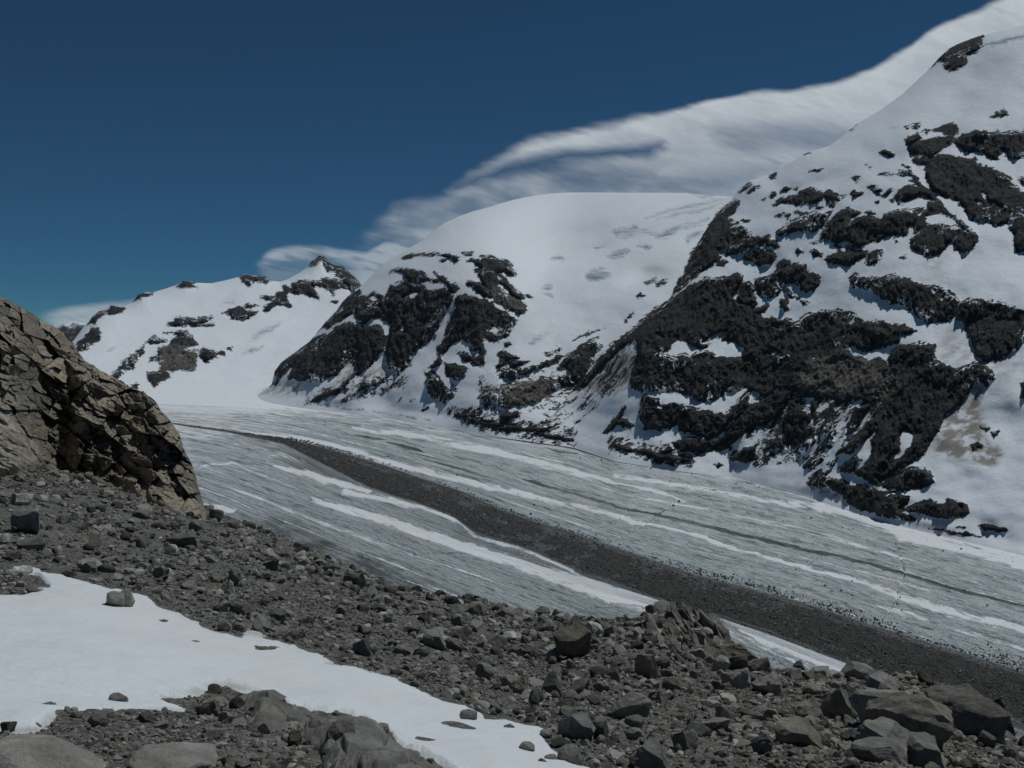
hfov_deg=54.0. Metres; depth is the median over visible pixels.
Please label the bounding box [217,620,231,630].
boulder
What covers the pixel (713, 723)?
boulder
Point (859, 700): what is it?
boulder
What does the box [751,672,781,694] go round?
boulder
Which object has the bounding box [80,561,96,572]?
boulder
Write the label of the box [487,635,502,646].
boulder
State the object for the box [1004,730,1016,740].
boulder
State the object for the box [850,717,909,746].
boulder
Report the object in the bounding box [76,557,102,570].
boulder
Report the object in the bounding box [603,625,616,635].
boulder
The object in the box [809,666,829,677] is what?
boulder
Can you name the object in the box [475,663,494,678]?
boulder
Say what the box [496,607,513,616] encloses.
boulder
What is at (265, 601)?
boulder
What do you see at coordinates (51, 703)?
boulder
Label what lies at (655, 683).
boulder
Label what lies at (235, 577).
boulder
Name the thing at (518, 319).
snow dome
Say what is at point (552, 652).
boulder
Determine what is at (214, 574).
boulder
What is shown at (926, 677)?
boulder
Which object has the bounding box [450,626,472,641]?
boulder
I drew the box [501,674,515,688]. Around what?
boulder
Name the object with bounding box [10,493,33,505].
boulder
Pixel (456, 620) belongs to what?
boulder
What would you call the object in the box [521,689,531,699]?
boulder
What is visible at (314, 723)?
boulder
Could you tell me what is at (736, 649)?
boulder
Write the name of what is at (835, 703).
boulder
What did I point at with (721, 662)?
boulder
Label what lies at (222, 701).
boulder
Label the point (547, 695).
boulder
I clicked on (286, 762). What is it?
boulder
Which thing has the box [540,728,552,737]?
boulder
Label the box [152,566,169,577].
boulder
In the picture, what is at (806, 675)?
boulder
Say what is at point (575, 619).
boulder
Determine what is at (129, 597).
boulder
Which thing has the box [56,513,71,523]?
boulder
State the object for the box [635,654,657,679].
boulder
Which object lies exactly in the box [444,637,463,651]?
boulder
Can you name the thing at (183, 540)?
boulder
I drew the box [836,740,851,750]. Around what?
boulder
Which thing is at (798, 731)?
boulder
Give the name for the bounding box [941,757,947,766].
boulder
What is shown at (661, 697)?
boulder
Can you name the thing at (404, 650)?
boulder
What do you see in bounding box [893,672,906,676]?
boulder
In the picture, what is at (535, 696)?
boulder
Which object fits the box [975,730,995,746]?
boulder
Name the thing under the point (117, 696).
boulder
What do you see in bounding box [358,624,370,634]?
boulder
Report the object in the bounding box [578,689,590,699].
boulder
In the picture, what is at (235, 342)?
mountain
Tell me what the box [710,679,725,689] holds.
boulder
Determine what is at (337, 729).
boulder
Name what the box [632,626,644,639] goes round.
boulder
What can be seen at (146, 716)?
boulder
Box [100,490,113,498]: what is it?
boulder
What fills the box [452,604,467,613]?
boulder
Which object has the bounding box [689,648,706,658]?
boulder
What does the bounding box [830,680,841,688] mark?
boulder
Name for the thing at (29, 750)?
boulder
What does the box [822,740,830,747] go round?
boulder
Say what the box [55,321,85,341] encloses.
distant ridge
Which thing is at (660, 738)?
boulder
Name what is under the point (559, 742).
boulder
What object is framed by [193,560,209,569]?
boulder
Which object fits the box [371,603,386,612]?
boulder
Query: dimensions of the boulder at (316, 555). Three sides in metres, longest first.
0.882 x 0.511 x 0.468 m
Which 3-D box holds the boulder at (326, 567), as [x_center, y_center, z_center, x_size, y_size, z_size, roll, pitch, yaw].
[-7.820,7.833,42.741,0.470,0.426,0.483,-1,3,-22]
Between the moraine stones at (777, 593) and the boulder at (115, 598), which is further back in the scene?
the moraine stones at (777, 593)
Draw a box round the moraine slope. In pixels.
[0,468,1023,767]
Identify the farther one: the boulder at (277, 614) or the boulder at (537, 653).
the boulder at (537, 653)
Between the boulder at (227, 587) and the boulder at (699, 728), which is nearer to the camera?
the boulder at (699, 728)
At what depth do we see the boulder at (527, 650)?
29.30 m
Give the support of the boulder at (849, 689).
on the moraine slope
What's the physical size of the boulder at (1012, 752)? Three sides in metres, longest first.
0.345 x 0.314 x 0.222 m
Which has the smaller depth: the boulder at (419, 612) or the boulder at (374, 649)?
the boulder at (374, 649)
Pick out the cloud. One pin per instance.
(693, 140)
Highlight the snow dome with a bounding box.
[257,193,732,465]
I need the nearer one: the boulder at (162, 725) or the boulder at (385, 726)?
the boulder at (162, 725)
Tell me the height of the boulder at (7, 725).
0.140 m
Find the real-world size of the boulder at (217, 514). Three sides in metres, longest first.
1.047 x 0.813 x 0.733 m
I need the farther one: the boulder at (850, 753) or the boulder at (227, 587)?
the boulder at (227, 587)
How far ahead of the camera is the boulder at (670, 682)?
21.25 m
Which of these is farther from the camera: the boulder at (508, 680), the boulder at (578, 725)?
the boulder at (508, 680)
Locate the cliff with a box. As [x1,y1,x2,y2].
[0,297,206,520]
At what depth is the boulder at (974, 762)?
15.52 m
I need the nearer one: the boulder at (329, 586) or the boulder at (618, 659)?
the boulder at (618, 659)
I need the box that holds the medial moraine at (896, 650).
[180,424,1023,720]
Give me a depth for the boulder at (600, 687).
20.04 m
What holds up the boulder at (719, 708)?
on the moraine slope
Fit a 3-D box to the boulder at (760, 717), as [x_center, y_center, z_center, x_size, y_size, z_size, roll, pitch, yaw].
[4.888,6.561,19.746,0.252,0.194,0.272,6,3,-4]
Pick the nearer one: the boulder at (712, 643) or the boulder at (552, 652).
the boulder at (552, 652)
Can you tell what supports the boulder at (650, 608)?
on the moraine slope
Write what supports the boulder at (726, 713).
on the moraine slope
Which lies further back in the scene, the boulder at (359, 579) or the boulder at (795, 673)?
the boulder at (359, 579)
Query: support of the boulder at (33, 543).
on the moraine slope
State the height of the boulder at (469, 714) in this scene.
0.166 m
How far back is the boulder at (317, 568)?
40.44 m
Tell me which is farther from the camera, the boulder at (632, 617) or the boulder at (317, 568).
the boulder at (317, 568)
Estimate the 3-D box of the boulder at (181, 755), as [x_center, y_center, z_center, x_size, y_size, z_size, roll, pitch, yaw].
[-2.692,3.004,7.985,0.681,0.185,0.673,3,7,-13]
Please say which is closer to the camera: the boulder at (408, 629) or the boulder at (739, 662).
the boulder at (739, 662)
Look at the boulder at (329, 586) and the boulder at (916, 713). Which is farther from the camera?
the boulder at (329, 586)
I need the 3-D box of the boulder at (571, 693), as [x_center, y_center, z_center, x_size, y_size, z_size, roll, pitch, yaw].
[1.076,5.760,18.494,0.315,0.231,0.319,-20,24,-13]
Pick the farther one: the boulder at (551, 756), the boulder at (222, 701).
the boulder at (222, 701)
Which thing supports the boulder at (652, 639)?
on the moraine slope
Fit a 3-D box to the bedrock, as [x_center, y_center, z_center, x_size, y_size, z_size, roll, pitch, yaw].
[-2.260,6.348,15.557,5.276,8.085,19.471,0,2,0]
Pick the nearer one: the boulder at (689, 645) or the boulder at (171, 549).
the boulder at (689, 645)
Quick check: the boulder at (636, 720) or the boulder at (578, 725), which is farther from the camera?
the boulder at (636, 720)
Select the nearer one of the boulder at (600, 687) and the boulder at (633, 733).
the boulder at (633, 733)
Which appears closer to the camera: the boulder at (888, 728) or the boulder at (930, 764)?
the boulder at (930, 764)
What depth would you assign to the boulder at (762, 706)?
20.77 m
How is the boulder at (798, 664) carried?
on the moraine slope
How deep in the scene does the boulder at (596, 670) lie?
22.56 m
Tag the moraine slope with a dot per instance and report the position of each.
(230, 748)
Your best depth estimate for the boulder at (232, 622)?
22.16 m
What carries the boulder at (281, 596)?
on the moraine slope
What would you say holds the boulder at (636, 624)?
on the moraine slope
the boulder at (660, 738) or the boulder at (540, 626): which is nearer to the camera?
the boulder at (660, 738)
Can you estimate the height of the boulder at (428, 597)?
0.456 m
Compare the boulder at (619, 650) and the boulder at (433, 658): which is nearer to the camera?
the boulder at (433, 658)
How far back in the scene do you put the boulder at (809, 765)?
12.71 m
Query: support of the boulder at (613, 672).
on the moraine slope
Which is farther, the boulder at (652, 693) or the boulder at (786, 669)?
the boulder at (786, 669)
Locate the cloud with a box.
[55,0,1023,326]
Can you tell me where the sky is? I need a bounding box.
[0,0,998,326]
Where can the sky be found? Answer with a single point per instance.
(151, 146)
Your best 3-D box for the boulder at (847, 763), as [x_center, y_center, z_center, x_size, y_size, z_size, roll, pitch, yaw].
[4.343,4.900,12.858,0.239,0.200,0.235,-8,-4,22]
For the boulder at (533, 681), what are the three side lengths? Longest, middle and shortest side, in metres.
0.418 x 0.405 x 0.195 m
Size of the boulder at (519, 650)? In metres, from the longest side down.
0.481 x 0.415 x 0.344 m
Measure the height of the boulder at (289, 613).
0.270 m
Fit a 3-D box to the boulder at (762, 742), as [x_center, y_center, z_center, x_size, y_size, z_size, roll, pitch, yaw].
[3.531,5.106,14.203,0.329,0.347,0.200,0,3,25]
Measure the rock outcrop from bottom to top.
3.860 m
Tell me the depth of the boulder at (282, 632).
21.67 m
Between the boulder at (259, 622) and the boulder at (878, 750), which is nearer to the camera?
the boulder at (878, 750)
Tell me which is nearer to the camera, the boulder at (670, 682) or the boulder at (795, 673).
the boulder at (670, 682)
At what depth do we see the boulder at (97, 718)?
9.59 m
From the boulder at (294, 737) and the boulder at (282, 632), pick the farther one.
the boulder at (282, 632)
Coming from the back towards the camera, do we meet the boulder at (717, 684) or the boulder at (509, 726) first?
the boulder at (717, 684)
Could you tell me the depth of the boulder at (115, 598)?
21.53 m
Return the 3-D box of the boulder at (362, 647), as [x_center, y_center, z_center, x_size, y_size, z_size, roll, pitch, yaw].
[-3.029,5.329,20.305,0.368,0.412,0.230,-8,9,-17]
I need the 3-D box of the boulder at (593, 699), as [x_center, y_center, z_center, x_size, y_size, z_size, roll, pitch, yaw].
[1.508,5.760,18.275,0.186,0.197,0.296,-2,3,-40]
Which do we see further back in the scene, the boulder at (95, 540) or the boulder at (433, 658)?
the boulder at (95, 540)
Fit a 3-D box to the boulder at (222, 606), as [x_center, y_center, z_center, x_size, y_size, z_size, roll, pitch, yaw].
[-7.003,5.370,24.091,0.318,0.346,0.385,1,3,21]
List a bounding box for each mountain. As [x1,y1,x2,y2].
[72,256,361,409]
[538,24,1023,555]
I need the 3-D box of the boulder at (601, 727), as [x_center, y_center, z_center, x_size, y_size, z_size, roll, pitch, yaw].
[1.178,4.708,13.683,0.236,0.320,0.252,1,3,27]
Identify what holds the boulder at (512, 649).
on the moraine slope
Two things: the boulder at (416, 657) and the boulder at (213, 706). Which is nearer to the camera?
the boulder at (213, 706)
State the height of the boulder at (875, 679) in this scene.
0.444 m
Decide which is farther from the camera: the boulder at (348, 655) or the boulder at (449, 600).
the boulder at (449, 600)
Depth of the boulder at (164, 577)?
27.99 m
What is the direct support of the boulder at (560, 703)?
on the moraine slope
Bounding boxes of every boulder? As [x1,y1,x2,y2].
[0,489,14,498]
[0,721,16,732]
[0,733,105,767]
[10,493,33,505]
[10,504,39,533]
[17,536,45,550]
[30,494,48,502]
[42,701,56,704]
[50,490,65,499]
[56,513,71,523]
[70,512,79,519]
[71,711,84,717]
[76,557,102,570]
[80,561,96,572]
[87,710,107,725]
[89,533,101,546]
[97,563,115,572]
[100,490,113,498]
[105,556,117,561]
[106,591,126,606]
[108,692,128,701]
[121,588,134,606]
[128,742,218,767]
[133,533,149,544]
[137,710,154,722]
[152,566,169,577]
[155,721,168,729]
[160,574,168,580]
[163,544,178,555]
[166,533,196,547]
[188,519,201,530]
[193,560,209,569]
[195,699,220,716]
[198,730,222,736]
[203,696,227,710]
[209,510,223,521]
[209,572,223,582]
[213,599,228,611]
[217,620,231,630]
[218,711,233,722]
[218,753,229,763]
[221,580,234,593]
[225,619,234,626]
[228,567,241,585]
[229,602,254,615]
[252,616,269,631]
[257,597,271,605]
[262,559,279,571]
[266,608,287,623]
[268,590,288,600]
[272,626,288,638]
[278,757,294,767]
[285,610,293,617]
[287,730,301,746]
[298,618,314,624]
[308,552,319,559]
[308,719,324,727]
[313,564,319,572]
[323,563,333,571]
[323,583,339,592]
[325,719,355,741]
[336,653,353,661]
[343,572,366,587]
[353,637,371,656]
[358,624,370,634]
[367,586,377,597]
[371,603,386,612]
[371,642,377,654]
[378,722,389,731]
[383,586,398,592]
[391,645,410,655]
[402,626,419,634]
[409,655,419,661]
[410,605,422,610]
[412,647,429,658]
[413,610,425,615]
[422,654,438,663]
[423,628,446,650]
[425,593,434,600]
[444,596,458,604]
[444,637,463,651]
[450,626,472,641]
[451,614,462,626]
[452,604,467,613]
[459,709,476,719]
[467,602,484,615]
[468,619,484,632]
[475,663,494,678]
[476,700,489,708]
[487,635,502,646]
[492,605,503,610]
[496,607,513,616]
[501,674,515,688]
[504,724,514,727]
[507,645,517,654]
[511,675,527,693]
[515,647,524,655]
[519,741,534,750]
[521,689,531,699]
[523,645,546,654]
[525,706,535,716]
[528,677,542,687]
[528,688,542,704]
[530,648,547,657]
[533,619,547,630]
[534,606,550,614]
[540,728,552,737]
[543,671,561,696]
[544,692,551,698]
[544,754,557,759]
[546,647,559,659]
[551,737,567,747]
[552,623,591,656]
[555,698,574,706]
[557,711,595,739]
[557,744,582,764]
[560,706,576,716]
[562,689,579,700]
[569,678,589,693]
[570,616,581,623]
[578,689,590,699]
[585,621,601,633]
[588,694,600,704]
[590,666,608,677]
[591,638,599,644]
[592,720,608,738]
[594,683,609,691]
[602,738,614,746]
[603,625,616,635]
[604,748,622,760]
[608,662,620,680]
[609,692,651,718]
[611,655,624,665]
[613,644,626,655]
[617,666,630,676]
[624,714,644,727]
[625,613,638,621]
[625,727,646,740]
[629,737,667,767]
[631,621,641,627]
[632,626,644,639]
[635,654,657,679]
[643,634,657,642]
[645,604,662,614]
[645,648,658,655]
[645,678,659,688]
[646,734,664,744]
[648,692,657,698]
[655,657,670,668]
[656,692,666,703]
[661,676,677,690]
[665,617,674,623]
[671,729,697,753]
[686,721,706,736]
[687,642,696,648]
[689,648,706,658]
[691,628,705,636]
[703,699,720,707]
[703,717,729,730]
[704,648,720,656]
[709,641,716,647]
[710,655,729,670]
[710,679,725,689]
[713,747,726,757]
[715,643,757,660]
[715,705,724,716]
[720,668,750,689]
[720,709,735,721]
[727,733,741,742]
[728,653,747,669]
[735,739,750,748]
[740,709,753,717]
[746,657,771,671]
[750,722,761,728]
[750,733,773,754]
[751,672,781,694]
[754,714,766,720]
[755,703,767,710]
[774,716,822,748]
[782,667,791,671]
[789,668,801,678]
[793,660,804,669]
[794,696,823,717]
[801,671,814,679]
[804,715,815,726]
[805,762,814,767]
[806,695,822,699]
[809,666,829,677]
[820,689,851,720]
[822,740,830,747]
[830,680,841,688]
[830,721,844,729]
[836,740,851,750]
[840,729,856,741]
[841,661,873,678]
[841,759,860,767]
[842,683,854,700]
[847,747,853,757]
[850,688,908,722]
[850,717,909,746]
[850,737,907,764]
[858,671,898,689]
[865,694,953,747]
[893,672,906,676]
[907,732,945,767]
[917,670,933,686]
[924,761,939,767]
[925,683,981,728]
[941,694,1010,737]
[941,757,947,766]
[965,757,977,767]
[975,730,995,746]
[988,764,998,767]
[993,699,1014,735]
[996,737,1012,746]
[1003,746,1019,760]
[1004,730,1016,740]
[1008,745,1023,752]
[1018,736,1023,745]
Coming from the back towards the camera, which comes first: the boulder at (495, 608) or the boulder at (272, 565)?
the boulder at (495, 608)
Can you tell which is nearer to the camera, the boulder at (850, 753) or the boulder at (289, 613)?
the boulder at (850, 753)
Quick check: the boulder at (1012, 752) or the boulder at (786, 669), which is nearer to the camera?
the boulder at (1012, 752)
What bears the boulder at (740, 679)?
on the moraine slope
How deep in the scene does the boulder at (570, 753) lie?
11.58 m
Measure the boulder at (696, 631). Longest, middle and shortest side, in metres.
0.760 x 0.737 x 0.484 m
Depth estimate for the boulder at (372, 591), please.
35.26 m
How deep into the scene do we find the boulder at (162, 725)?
9.80 m
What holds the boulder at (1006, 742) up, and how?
on the moraine slope
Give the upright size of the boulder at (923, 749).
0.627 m
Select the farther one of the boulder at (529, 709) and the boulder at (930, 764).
the boulder at (529, 709)
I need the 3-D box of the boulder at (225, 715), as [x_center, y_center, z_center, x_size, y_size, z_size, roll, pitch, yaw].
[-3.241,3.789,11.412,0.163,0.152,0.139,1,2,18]
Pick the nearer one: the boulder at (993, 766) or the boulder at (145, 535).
the boulder at (993, 766)
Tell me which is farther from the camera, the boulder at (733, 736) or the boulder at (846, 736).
the boulder at (846, 736)
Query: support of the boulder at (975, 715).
on the moraine slope
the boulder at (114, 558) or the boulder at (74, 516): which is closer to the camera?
the boulder at (114, 558)
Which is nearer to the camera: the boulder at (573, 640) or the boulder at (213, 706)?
the boulder at (213, 706)
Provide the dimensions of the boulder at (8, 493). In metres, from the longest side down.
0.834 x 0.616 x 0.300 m
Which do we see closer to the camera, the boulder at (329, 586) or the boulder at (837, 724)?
the boulder at (837, 724)
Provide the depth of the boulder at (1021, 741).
18.50 m
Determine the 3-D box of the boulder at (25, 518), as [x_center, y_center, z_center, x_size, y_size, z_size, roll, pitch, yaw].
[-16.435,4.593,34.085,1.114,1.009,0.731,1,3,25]
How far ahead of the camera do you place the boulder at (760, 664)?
28.41 m
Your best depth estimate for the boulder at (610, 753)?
12.07 m
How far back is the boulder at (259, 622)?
22.10 m
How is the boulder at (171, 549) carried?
on the moraine slope
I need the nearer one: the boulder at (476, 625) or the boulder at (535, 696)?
the boulder at (535, 696)
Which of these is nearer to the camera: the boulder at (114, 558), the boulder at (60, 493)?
the boulder at (114, 558)
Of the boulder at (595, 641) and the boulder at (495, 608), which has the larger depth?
the boulder at (495, 608)
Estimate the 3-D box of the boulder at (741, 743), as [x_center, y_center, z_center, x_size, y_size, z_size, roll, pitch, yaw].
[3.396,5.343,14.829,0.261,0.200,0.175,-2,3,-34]
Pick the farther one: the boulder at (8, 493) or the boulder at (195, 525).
the boulder at (195, 525)
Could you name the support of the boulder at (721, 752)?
on the moraine slope
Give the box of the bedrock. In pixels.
[238,689,437,767]
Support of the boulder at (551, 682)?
on the moraine slope
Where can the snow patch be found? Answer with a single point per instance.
(80, 645)
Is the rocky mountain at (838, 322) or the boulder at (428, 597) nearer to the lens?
the boulder at (428, 597)
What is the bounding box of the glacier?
[158,404,1023,737]
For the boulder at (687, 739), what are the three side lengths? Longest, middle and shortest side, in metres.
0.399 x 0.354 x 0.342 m
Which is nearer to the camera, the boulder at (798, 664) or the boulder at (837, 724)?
the boulder at (837, 724)
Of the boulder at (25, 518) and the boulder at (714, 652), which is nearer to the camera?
the boulder at (714, 652)
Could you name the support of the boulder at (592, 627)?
on the moraine slope
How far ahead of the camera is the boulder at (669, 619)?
34.98 m
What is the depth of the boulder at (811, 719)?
18.08 m
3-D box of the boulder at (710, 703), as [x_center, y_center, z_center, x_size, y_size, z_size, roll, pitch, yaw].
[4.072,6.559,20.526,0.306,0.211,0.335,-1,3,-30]
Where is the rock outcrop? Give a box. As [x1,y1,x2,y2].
[641,599,732,667]
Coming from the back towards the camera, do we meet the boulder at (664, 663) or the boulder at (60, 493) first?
the boulder at (60, 493)
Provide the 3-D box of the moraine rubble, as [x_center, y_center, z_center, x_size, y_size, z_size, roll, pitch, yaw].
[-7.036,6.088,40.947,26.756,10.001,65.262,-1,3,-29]
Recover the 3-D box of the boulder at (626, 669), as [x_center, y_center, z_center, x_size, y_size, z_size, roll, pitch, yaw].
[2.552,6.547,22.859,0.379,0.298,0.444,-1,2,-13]
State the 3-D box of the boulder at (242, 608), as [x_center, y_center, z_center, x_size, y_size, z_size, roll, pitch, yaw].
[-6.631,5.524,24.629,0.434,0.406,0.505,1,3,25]
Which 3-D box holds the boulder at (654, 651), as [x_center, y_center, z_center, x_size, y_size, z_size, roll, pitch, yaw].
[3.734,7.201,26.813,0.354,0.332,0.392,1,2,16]
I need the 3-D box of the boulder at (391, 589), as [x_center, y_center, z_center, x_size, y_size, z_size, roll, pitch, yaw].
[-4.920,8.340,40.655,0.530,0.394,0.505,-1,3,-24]
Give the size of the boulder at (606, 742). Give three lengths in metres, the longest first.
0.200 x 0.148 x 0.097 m
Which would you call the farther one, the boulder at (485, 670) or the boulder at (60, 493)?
the boulder at (60, 493)
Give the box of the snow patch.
[0,566,588,767]
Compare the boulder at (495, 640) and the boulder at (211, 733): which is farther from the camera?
the boulder at (495, 640)
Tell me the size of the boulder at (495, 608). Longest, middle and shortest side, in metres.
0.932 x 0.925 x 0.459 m
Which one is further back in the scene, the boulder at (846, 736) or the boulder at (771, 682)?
the boulder at (771, 682)
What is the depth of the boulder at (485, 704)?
17.06 m
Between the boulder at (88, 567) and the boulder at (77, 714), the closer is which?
the boulder at (77, 714)
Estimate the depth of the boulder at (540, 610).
41.91 m
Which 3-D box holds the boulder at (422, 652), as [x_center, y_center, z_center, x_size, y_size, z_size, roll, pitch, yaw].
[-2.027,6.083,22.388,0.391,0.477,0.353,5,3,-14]
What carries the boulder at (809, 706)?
on the moraine slope
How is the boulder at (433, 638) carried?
on the moraine slope
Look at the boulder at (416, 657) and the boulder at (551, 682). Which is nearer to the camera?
the boulder at (551, 682)
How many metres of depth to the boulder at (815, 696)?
22.73 m
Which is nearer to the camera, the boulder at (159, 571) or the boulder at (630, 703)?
the boulder at (630, 703)
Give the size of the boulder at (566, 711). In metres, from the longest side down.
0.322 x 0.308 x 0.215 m
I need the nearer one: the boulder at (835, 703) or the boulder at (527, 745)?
the boulder at (527, 745)
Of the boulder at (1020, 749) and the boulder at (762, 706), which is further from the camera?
the boulder at (762, 706)
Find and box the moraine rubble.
[0,462,1023,767]
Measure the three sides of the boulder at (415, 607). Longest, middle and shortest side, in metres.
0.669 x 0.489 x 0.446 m
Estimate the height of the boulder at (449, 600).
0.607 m
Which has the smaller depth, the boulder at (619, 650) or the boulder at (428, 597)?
the boulder at (619, 650)
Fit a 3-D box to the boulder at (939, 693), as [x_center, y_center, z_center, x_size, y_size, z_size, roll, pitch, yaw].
[8.792,6.414,19.860,1.134,0.916,0.761,2,3,41]
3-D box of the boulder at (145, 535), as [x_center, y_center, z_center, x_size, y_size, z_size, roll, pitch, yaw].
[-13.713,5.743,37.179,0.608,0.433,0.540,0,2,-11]
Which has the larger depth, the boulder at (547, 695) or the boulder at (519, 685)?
the boulder at (519, 685)
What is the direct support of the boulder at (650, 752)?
on the moraine slope
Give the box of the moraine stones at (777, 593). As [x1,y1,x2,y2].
[287,420,1023,724]
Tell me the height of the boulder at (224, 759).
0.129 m
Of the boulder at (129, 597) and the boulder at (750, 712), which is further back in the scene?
the boulder at (129, 597)
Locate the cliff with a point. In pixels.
(64, 405)
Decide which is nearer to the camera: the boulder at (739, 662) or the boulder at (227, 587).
the boulder at (739, 662)
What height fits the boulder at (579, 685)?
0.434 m
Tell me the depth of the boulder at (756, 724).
17.69 m
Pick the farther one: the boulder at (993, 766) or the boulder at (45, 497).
the boulder at (45, 497)
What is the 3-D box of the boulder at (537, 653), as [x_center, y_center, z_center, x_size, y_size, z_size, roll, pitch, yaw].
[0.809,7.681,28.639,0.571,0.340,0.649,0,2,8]
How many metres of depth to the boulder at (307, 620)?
25.23 m
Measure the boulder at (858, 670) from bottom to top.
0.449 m
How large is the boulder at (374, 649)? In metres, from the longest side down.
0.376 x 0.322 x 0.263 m
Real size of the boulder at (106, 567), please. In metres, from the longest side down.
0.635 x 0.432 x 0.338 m

